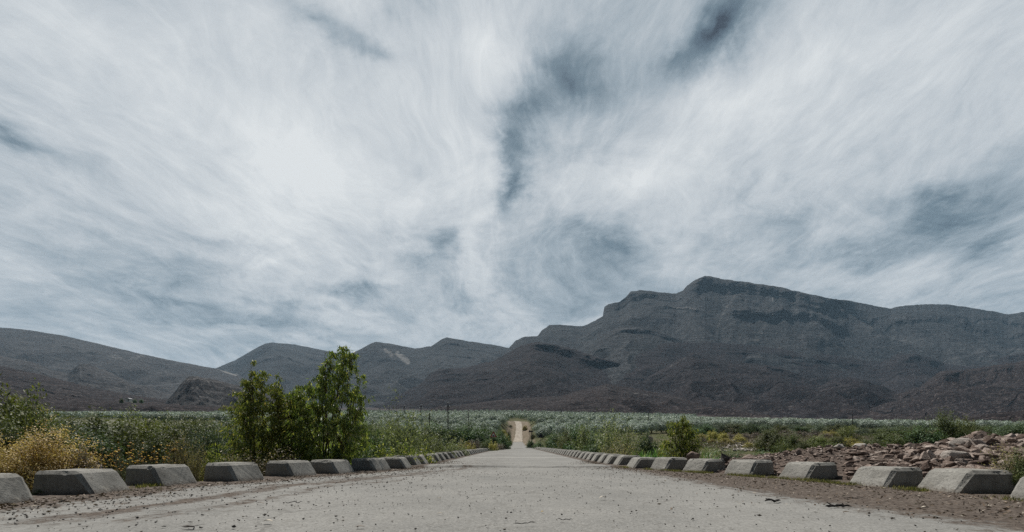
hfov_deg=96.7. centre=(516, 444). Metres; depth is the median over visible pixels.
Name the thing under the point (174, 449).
flower plant
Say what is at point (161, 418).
olive tree
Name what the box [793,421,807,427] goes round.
olive tree
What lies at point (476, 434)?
bush
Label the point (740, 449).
cobbles
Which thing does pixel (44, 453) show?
dry shrub
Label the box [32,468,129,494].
guard block
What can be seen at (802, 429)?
bush
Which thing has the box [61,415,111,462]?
bush
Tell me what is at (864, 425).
olive tree
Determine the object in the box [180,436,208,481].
herb
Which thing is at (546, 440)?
willow bush
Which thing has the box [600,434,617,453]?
herb
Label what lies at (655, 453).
reed clump
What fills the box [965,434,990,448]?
rock
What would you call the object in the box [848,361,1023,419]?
hill
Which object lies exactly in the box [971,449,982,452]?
rock
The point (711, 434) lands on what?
scrub bush
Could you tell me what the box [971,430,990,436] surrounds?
rock
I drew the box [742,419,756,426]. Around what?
olive tree
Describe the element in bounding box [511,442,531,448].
road tail
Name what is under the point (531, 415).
olive orchard
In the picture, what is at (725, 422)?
olive tree
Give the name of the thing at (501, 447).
scrub bush
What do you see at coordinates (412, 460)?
guard block
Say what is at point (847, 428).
bush
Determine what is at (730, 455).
bush
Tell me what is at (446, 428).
olive tree
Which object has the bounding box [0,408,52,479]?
bush
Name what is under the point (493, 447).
scrub bush
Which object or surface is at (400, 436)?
willow bush
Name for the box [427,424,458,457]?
willow bush
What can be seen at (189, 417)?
olive tree
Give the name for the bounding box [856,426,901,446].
bush
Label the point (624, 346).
mountain
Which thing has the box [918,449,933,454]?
rock
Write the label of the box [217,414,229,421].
olive tree
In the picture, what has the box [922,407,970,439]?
bush
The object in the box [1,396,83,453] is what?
bush
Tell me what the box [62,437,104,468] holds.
scrub bush
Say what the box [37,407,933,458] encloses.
ground
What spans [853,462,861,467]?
rock
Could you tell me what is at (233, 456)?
herb
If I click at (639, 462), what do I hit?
guard block
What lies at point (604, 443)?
willow bush
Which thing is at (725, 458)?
rock
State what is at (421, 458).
guard block
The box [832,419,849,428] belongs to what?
olive tree
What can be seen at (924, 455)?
rock
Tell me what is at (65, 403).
hill
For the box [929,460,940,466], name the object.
rock
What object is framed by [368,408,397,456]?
willow bush
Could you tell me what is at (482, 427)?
bush
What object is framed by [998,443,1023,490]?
bush
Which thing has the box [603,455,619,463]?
guard block
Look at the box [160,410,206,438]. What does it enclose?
bush
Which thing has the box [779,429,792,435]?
scrub bush
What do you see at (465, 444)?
scrub bush
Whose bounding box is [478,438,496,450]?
bush
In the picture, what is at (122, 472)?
flower plant
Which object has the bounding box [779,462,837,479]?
guard block
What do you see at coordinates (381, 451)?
bush
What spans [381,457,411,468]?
guard block
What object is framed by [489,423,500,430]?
olive tree
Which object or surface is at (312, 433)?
bush
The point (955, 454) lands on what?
rock
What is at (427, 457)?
bush
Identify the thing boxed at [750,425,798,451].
bush
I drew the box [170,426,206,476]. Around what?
bush
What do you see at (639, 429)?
olive tree
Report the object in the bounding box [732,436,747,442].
scrub bush
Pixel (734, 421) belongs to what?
olive tree
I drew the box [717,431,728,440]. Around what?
scrub bush
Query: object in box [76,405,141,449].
bush
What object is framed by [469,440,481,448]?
scrub bush
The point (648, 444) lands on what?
bush
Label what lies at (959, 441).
rock
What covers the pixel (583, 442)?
willow bush
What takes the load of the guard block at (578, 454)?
on the road at (653, 516)
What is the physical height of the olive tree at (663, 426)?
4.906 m
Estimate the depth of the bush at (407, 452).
17.57 m
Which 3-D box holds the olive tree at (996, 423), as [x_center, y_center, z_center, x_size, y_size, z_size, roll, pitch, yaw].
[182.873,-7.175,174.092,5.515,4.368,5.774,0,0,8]
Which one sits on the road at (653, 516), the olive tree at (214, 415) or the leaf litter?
the leaf litter
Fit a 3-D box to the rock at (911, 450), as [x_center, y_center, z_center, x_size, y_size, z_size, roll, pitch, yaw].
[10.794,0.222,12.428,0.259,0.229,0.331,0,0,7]
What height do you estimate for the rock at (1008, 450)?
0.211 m
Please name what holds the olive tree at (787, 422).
on the ground at (526, 435)
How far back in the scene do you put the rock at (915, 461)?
10.90 m
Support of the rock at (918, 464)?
on the rubble mound
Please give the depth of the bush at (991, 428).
99.52 m
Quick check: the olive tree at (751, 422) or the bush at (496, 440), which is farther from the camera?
the olive tree at (751, 422)
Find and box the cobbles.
[720,440,768,451]
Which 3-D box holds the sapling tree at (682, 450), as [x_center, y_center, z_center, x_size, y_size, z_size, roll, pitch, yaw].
[6.421,0.292,17.530,2.001,3.083,1.672,0,0,0]
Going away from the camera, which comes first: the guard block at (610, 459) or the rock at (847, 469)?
the rock at (847, 469)
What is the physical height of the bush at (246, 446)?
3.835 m
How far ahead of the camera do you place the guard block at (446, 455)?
25.53 m
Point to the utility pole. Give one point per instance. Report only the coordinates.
(447, 418)
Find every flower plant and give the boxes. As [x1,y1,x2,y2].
[81,452,121,470]
[84,451,111,467]
[104,447,128,477]
[110,451,142,479]
[117,442,142,481]
[128,448,150,464]
[140,450,166,464]
[140,452,157,464]
[149,444,181,462]
[162,442,184,463]
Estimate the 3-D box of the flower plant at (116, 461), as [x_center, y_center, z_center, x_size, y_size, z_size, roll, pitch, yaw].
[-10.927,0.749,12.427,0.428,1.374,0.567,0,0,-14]
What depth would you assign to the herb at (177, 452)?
13.55 m
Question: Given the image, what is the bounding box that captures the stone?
[180,524,202,528]
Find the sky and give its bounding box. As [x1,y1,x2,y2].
[0,0,1023,367]
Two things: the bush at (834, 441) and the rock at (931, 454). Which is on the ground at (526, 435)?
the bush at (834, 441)
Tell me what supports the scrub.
on the ground at (526, 435)
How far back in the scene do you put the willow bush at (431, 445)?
24.69 m
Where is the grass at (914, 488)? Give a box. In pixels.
[129,465,1023,501]
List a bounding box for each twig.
[765,498,780,501]
[825,502,851,506]
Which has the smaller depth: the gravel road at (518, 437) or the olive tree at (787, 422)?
the olive tree at (787, 422)
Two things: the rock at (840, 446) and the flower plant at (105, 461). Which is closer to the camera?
the flower plant at (105, 461)
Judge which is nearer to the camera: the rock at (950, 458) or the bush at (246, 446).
the rock at (950, 458)
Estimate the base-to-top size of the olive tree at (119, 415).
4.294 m
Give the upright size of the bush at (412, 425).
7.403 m
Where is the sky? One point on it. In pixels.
(206, 183)
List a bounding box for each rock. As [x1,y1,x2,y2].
[686,451,699,459]
[721,452,729,461]
[742,454,756,459]
[833,444,843,448]
[841,452,870,455]
[844,467,855,471]
[850,443,878,446]
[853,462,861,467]
[869,459,886,461]
[874,463,886,465]
[882,454,893,457]
[895,453,905,457]
[896,463,909,466]
[897,456,923,463]
[904,443,914,446]
[905,449,917,453]
[915,460,930,466]
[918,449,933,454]
[919,451,930,460]
[920,462,929,471]
[927,450,936,458]
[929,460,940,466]
[934,450,946,453]
[940,450,969,458]
[941,461,955,467]
[943,456,954,461]
[946,447,968,451]
[948,438,972,447]
[954,459,968,463]
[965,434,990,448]
[965,439,985,445]
[967,459,985,464]
[968,452,977,459]
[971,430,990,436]
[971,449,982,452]
[972,433,983,439]
[972,453,1000,457]
[974,465,987,468]
[983,434,998,437]
[983,438,998,445]
[996,436,1015,439]
[1001,437,1016,442]
[1007,447,1022,453]
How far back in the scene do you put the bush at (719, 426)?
121.17 m
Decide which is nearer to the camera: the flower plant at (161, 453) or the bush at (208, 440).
the flower plant at (161, 453)
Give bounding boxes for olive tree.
[117,413,129,419]
[129,412,140,419]
[138,413,148,420]
[148,413,158,420]
[156,413,170,421]
[170,415,180,420]
[179,413,189,421]
[187,414,199,420]
[199,414,209,420]
[210,412,220,420]
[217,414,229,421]
[365,417,376,422]
[433,416,444,422]
[436,419,446,423]
[439,424,452,431]
[449,418,457,424]
[474,414,484,419]
[479,417,488,423]
[488,414,496,421]
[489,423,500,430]
[496,416,506,423]
[531,423,543,430]
[534,417,546,423]
[534,427,551,439]
[540,424,555,436]
[552,421,562,425]
[552,424,567,435]
[567,423,579,434]
[583,424,600,432]
[599,422,614,433]
[614,423,631,433]
[633,423,649,435]
[645,420,659,433]
[658,420,673,432]
[690,420,703,428]
[701,420,710,427]
[718,420,729,427]
[730,419,742,426]
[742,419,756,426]
[753,418,768,428]
[768,420,780,427]
[783,418,799,428]
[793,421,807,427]
[806,419,820,426]
[822,420,837,427]
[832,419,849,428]
[844,419,859,427]
[858,419,875,429]
[868,422,883,429]
[884,421,900,428]
[898,421,914,429]
[912,421,924,428]
[923,420,937,429]
[972,419,992,427]
[991,420,1003,428]
[999,421,1012,425]
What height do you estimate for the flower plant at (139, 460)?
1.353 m
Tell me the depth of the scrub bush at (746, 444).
53.84 m
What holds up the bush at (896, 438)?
on the ground at (526, 435)
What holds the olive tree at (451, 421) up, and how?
on the ground at (526, 435)
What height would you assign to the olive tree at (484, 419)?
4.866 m
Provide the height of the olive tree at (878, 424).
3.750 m
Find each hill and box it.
[0,356,171,399]
[0,366,167,403]
[0,389,265,411]
[165,376,285,407]
[424,384,950,420]
[631,353,865,413]
[766,377,898,418]
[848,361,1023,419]
[952,411,1023,421]
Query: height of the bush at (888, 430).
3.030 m
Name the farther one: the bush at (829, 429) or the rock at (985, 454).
the bush at (829, 429)
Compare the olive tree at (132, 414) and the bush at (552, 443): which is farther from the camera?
the olive tree at (132, 414)
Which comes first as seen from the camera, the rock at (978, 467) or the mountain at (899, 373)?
the rock at (978, 467)
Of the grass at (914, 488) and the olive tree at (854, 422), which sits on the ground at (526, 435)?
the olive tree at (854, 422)
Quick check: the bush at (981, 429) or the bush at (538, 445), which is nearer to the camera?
the bush at (981, 429)
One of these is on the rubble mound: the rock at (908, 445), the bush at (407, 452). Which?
the rock at (908, 445)
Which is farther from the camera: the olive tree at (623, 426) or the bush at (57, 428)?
the olive tree at (623, 426)
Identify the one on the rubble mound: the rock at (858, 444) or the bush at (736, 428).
the rock at (858, 444)
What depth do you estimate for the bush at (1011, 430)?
51.91 m
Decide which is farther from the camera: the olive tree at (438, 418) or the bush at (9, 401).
the olive tree at (438, 418)
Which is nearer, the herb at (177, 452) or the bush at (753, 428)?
the herb at (177, 452)
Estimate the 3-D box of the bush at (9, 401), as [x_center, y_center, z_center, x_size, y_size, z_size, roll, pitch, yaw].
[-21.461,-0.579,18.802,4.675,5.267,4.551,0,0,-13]
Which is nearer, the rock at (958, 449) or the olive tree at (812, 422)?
the rock at (958, 449)
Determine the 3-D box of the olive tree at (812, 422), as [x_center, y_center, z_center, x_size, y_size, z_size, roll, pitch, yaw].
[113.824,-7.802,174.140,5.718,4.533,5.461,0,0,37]
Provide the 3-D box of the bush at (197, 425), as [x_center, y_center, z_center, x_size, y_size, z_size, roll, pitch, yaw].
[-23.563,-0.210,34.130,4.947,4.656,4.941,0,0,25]
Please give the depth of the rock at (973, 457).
10.36 m
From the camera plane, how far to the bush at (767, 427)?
123.62 m
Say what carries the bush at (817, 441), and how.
on the ground at (526, 435)
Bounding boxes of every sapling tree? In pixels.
[211,360,300,473]
[274,345,375,464]
[279,389,310,459]
[656,413,709,458]
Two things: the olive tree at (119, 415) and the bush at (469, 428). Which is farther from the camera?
the olive tree at (119, 415)
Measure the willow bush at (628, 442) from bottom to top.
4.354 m
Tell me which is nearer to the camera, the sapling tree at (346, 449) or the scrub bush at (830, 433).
the sapling tree at (346, 449)
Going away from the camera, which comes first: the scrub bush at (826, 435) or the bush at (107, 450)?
the bush at (107, 450)
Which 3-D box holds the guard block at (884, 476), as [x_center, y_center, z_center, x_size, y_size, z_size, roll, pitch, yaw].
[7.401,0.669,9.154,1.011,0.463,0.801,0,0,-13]
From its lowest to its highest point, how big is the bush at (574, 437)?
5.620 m
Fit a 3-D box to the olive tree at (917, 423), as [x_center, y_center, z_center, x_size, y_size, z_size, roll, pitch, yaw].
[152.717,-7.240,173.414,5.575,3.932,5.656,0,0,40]
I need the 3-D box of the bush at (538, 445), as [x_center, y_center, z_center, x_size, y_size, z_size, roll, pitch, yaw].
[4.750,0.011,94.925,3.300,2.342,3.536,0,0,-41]
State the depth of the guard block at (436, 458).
22.22 m
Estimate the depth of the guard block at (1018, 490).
6.66 m
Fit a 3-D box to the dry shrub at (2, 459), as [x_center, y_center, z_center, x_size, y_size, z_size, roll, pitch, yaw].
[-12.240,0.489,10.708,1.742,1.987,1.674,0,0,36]
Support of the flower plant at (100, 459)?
on the ground at (526, 435)
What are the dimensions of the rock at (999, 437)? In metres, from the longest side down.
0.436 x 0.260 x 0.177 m
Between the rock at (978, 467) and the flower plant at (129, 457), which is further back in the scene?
the flower plant at (129, 457)
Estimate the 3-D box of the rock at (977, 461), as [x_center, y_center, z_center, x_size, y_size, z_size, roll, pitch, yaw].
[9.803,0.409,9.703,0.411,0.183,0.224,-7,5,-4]
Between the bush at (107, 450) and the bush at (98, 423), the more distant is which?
the bush at (98, 423)
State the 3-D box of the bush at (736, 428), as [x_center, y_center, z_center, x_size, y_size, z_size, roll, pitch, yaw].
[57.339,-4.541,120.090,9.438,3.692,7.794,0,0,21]
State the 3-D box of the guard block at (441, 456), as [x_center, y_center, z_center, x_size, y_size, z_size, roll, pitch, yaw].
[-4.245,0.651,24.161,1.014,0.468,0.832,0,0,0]
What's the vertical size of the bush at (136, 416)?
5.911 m
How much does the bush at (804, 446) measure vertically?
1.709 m
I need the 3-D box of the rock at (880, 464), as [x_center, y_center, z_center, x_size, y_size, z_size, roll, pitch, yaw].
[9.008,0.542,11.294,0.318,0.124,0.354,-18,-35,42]
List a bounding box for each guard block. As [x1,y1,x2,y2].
[0,473,34,503]
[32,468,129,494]
[125,464,196,485]
[204,462,264,481]
[265,460,316,476]
[310,459,353,473]
[351,458,390,470]
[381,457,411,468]
[393,455,420,464]
[416,455,428,463]
[428,453,445,459]
[430,454,441,461]
[434,452,450,458]
[446,452,455,458]
[575,451,588,457]
[578,452,590,458]
[582,452,597,458]
[586,452,605,459]
[591,453,603,460]
[597,454,619,462]
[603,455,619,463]
[613,455,639,464]
[626,457,655,468]
[651,457,687,469]
[683,458,724,471]
[724,459,773,475]
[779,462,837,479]
[850,466,922,486]
[918,468,1014,493]
[1008,477,1023,500]
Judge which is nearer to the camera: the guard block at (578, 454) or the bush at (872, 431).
the guard block at (578, 454)
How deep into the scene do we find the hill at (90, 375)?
1938.18 m
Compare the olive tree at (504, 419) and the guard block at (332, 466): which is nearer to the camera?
the guard block at (332, 466)
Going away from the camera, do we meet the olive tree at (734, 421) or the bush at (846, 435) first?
the bush at (846, 435)
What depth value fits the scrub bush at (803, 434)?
87.56 m
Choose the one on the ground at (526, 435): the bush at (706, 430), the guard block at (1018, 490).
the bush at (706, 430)
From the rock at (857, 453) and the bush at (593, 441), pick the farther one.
the bush at (593, 441)
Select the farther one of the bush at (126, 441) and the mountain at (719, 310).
the mountain at (719, 310)
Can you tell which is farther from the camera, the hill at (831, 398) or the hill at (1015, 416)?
the hill at (831, 398)
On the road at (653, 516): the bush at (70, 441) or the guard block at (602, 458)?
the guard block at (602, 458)
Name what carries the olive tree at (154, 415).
on the ground at (526, 435)
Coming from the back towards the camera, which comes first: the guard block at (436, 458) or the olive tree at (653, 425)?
the olive tree at (653, 425)
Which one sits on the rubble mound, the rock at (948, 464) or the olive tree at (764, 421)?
the rock at (948, 464)
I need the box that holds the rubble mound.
[720,442,1021,479]
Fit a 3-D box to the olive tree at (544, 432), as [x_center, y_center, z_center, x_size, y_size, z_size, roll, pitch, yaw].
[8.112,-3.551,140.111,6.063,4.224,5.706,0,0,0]
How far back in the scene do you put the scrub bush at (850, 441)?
61.76 m
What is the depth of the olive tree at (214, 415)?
219.56 m
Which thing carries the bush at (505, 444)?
on the ground at (526, 435)
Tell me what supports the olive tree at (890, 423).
on the ground at (526, 435)
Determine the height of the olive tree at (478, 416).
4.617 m
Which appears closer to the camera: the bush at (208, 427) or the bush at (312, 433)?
the bush at (312, 433)
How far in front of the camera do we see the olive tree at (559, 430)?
138.33 m
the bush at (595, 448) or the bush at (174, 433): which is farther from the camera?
the bush at (595, 448)
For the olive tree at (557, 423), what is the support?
on the ground at (526, 435)
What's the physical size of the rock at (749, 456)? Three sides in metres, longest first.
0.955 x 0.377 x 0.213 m
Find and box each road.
[0,449,1023,531]
[513,421,522,441]
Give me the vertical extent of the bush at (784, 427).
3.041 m
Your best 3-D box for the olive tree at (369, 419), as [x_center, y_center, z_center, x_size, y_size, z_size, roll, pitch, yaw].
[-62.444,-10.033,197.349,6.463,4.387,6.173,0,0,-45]
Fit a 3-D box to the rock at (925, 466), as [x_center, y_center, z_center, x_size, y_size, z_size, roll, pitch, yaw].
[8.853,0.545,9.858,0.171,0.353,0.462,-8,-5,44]
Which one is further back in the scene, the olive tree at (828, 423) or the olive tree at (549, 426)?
the olive tree at (828, 423)
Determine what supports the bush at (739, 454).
on the ground at (526, 435)
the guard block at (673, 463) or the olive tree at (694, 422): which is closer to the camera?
the guard block at (673, 463)
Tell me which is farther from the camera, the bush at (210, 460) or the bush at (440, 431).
the bush at (440, 431)
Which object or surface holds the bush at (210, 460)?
on the ground at (526, 435)
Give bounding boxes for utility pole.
[446,406,449,427]
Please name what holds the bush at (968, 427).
on the ground at (526, 435)
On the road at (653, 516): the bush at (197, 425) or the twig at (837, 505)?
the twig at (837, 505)
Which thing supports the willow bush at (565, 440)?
on the ground at (526, 435)
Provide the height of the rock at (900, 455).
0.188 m
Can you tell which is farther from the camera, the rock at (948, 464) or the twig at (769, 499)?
the rock at (948, 464)
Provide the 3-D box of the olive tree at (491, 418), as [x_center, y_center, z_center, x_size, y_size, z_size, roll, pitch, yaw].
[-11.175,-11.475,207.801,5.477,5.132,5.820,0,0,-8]
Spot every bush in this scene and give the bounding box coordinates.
[0,374,79,447]
[0,378,80,442]
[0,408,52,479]
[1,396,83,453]
[21,412,90,474]
[31,421,85,459]
[37,406,104,449]
[59,410,107,435]
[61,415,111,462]
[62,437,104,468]
[72,430,137,480]
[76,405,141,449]
[94,402,173,437]
[94,418,161,469]
[115,409,198,452]
[123,419,172,464]
[138,414,197,463]
[150,417,177,431]
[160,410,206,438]
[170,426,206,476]
[177,412,231,453]
[183,410,238,472]
[195,419,217,440]
[199,441,227,478]
[202,412,260,455]
[226,414,274,461]
[295,420,331,459]
[321,407,367,462]
[355,416,392,457]
[357,420,375,450]
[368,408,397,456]
[368,432,396,457]
[369,419,390,442]
[380,387,433,455]
[389,439,425,462]
[401,419,418,444]
[410,410,442,452]
[412,437,439,463]
[417,418,441,446]
[427,423,451,450]
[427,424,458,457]
[438,424,464,449]
[450,431,469,455]
[452,421,479,445]
[459,437,472,449]
[460,419,483,435]
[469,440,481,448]
[470,423,488,448]
[475,420,498,435]
[475,427,502,444]
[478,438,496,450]
[485,431,500,447]
[489,440,499,450]
[496,427,512,448]
[497,443,504,449]
[525,440,534,447]
[532,440,544,448]
[539,432,550,447]
[541,432,564,448]
[550,423,572,449]
[562,421,597,450]
[570,418,602,450]
[578,440,606,452]
[584,430,605,451]
[594,408,634,453]
[606,417,648,456]
[635,425,660,456]
[693,423,719,434]
[706,430,718,440]
[711,422,730,433]
[714,447,738,458]
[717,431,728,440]
[718,422,749,433]
[728,448,747,457]
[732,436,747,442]
[737,423,764,434]
[742,442,752,447]
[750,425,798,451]
[751,431,761,437]
[756,423,773,432]
[770,424,789,432]
[772,430,809,452]
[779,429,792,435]
[787,424,801,430]
[787,439,816,449]
[790,426,814,434]
[790,431,809,438]
[805,433,840,447]
[807,429,820,435]
[808,423,825,431]
[817,433,833,437]
[820,425,844,433]
[820,429,840,437]
[827,434,854,446]
[832,427,862,443]
[835,424,861,434]
[843,436,857,444]
[849,428,870,435]
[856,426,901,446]
[861,429,887,437]
[874,426,899,433]
[878,424,922,446]
[889,424,909,433]
[895,418,946,443]
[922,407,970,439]
[950,413,985,435]
[966,424,992,434]
[974,423,999,434]
[987,418,1023,435]
[992,423,1023,434]
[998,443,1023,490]
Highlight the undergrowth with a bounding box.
[535,434,728,458]
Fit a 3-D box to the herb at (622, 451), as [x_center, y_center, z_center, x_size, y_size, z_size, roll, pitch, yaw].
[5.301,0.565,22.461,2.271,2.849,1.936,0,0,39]
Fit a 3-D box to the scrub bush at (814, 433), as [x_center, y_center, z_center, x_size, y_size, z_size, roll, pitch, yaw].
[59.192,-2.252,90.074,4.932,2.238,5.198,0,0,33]
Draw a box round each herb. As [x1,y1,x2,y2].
[162,431,199,469]
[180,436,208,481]
[214,452,253,461]
[228,445,302,475]
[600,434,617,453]
[612,432,648,456]
[980,440,1023,479]
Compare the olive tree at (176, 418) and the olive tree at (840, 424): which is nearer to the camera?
the olive tree at (840, 424)
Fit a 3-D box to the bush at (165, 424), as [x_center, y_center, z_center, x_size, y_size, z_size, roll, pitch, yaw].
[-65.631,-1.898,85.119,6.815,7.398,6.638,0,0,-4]
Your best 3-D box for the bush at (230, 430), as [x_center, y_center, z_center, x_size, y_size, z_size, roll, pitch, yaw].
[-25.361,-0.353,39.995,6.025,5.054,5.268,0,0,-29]
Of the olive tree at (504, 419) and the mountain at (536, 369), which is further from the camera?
the mountain at (536, 369)
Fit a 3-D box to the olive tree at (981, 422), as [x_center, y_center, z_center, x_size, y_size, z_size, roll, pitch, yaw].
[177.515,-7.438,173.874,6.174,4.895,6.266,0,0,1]
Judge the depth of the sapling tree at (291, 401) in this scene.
15.66 m
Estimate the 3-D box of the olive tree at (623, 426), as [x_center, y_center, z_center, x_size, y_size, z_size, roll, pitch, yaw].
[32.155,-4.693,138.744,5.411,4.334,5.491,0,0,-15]
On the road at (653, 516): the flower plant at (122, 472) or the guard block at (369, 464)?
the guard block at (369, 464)
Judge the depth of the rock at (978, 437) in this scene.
12.34 m
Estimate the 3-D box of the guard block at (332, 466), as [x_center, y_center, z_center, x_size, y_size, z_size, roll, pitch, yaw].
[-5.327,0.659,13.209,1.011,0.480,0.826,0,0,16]
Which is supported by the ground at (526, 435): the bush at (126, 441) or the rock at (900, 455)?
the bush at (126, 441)
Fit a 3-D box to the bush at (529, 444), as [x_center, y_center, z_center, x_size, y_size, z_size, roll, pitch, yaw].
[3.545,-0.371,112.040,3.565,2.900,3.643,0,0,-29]
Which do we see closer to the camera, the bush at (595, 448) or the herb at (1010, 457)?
the herb at (1010, 457)
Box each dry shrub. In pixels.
[0,408,114,492]
[0,434,42,489]
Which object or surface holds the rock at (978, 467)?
on the rubble mound
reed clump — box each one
[619,450,654,456]
[650,449,668,457]
[698,450,716,458]
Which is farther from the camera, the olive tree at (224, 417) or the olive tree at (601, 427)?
the olive tree at (224, 417)
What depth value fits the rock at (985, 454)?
10.20 m
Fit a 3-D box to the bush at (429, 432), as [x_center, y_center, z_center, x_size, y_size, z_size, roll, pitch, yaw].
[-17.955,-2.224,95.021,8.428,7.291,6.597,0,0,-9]
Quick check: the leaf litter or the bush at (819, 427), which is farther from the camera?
the bush at (819, 427)
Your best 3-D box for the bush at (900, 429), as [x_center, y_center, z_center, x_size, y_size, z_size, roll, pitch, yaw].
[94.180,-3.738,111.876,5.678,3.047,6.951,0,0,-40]
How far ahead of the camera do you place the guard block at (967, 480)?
7.63 m
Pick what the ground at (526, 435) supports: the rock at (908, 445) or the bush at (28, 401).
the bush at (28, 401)
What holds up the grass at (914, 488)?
on the road at (653, 516)
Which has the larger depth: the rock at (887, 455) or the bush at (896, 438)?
the bush at (896, 438)
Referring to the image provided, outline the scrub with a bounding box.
[690,430,935,449]
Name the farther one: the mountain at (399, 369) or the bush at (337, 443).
the mountain at (399, 369)
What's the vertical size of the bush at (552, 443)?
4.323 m
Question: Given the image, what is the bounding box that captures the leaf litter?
[0,461,1023,518]
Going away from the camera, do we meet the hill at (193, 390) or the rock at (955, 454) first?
the rock at (955, 454)
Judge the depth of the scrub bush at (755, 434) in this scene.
91.76 m
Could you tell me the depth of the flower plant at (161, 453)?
13.24 m
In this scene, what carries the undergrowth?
on the ground at (526, 435)
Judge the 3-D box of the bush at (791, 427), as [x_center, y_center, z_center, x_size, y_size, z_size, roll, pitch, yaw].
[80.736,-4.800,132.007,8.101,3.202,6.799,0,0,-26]
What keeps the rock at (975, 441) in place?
on the rubble mound
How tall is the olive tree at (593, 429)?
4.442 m
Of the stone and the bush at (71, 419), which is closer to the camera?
the stone
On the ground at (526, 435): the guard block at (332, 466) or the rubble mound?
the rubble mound
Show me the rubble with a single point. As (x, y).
(850, 462)
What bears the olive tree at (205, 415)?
on the ground at (526, 435)
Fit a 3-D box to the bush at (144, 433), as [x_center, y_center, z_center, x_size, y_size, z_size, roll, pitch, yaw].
[-20.020,0.017,25.094,4.694,4.167,4.988,0,0,12]
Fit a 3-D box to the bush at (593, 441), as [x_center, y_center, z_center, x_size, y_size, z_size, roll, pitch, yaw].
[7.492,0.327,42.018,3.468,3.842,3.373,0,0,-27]
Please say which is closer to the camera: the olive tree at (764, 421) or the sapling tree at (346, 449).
the sapling tree at (346, 449)
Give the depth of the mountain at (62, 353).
3120.07 m
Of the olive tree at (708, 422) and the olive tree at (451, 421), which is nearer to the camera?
the olive tree at (708, 422)
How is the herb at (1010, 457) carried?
on the ground at (526, 435)
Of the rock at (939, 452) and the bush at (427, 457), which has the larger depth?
the bush at (427, 457)
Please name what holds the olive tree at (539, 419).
on the ground at (526, 435)
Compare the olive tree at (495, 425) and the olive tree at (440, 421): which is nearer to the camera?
the olive tree at (495, 425)
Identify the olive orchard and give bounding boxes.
[2,409,966,422]
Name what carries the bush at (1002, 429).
on the ground at (526, 435)
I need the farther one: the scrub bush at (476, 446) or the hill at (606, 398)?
the hill at (606, 398)
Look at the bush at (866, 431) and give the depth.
95.59 m
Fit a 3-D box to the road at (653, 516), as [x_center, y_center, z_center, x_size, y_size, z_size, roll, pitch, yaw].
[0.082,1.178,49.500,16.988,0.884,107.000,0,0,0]
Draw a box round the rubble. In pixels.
[712,438,1023,478]
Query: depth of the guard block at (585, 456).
25.72 m
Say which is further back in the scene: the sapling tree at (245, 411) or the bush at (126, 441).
the bush at (126, 441)
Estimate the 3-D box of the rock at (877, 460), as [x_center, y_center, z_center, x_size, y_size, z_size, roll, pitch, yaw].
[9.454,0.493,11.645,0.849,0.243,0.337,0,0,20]
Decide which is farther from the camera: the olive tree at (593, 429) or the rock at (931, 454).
the olive tree at (593, 429)
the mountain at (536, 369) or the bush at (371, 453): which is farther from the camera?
the mountain at (536, 369)
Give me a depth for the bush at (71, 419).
43.33 m
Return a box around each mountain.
[0,328,288,398]
[216,342,339,405]
[306,337,508,407]
[372,342,619,408]
[503,276,1023,373]
[587,326,683,384]
[615,342,1023,392]
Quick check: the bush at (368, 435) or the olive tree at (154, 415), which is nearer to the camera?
the bush at (368, 435)
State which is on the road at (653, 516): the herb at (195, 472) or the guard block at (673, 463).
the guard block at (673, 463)
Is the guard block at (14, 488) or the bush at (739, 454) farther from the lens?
the bush at (739, 454)
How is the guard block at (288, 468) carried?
on the road at (653, 516)
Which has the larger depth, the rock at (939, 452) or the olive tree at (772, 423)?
the olive tree at (772, 423)
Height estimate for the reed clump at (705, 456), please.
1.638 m
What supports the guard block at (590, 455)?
on the road at (653, 516)
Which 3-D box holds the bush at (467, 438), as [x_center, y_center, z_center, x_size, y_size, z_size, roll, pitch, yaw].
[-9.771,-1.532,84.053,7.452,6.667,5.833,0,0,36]
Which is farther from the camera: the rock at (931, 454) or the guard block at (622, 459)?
the guard block at (622, 459)
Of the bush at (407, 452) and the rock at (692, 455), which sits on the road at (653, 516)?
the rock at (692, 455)
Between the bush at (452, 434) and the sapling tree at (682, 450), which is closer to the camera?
the sapling tree at (682, 450)
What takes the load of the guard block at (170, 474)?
on the road at (653, 516)
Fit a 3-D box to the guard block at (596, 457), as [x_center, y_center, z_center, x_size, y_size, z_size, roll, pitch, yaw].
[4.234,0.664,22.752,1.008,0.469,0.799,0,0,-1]
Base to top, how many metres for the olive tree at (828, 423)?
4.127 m
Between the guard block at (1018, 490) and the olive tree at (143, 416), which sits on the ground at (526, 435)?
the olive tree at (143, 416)
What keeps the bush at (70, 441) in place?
on the ground at (526, 435)
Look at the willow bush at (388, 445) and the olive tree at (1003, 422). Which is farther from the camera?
the olive tree at (1003, 422)
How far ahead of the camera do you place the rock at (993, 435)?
12.72 m
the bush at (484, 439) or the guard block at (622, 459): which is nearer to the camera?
the guard block at (622, 459)
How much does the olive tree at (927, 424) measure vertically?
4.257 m
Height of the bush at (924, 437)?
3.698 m

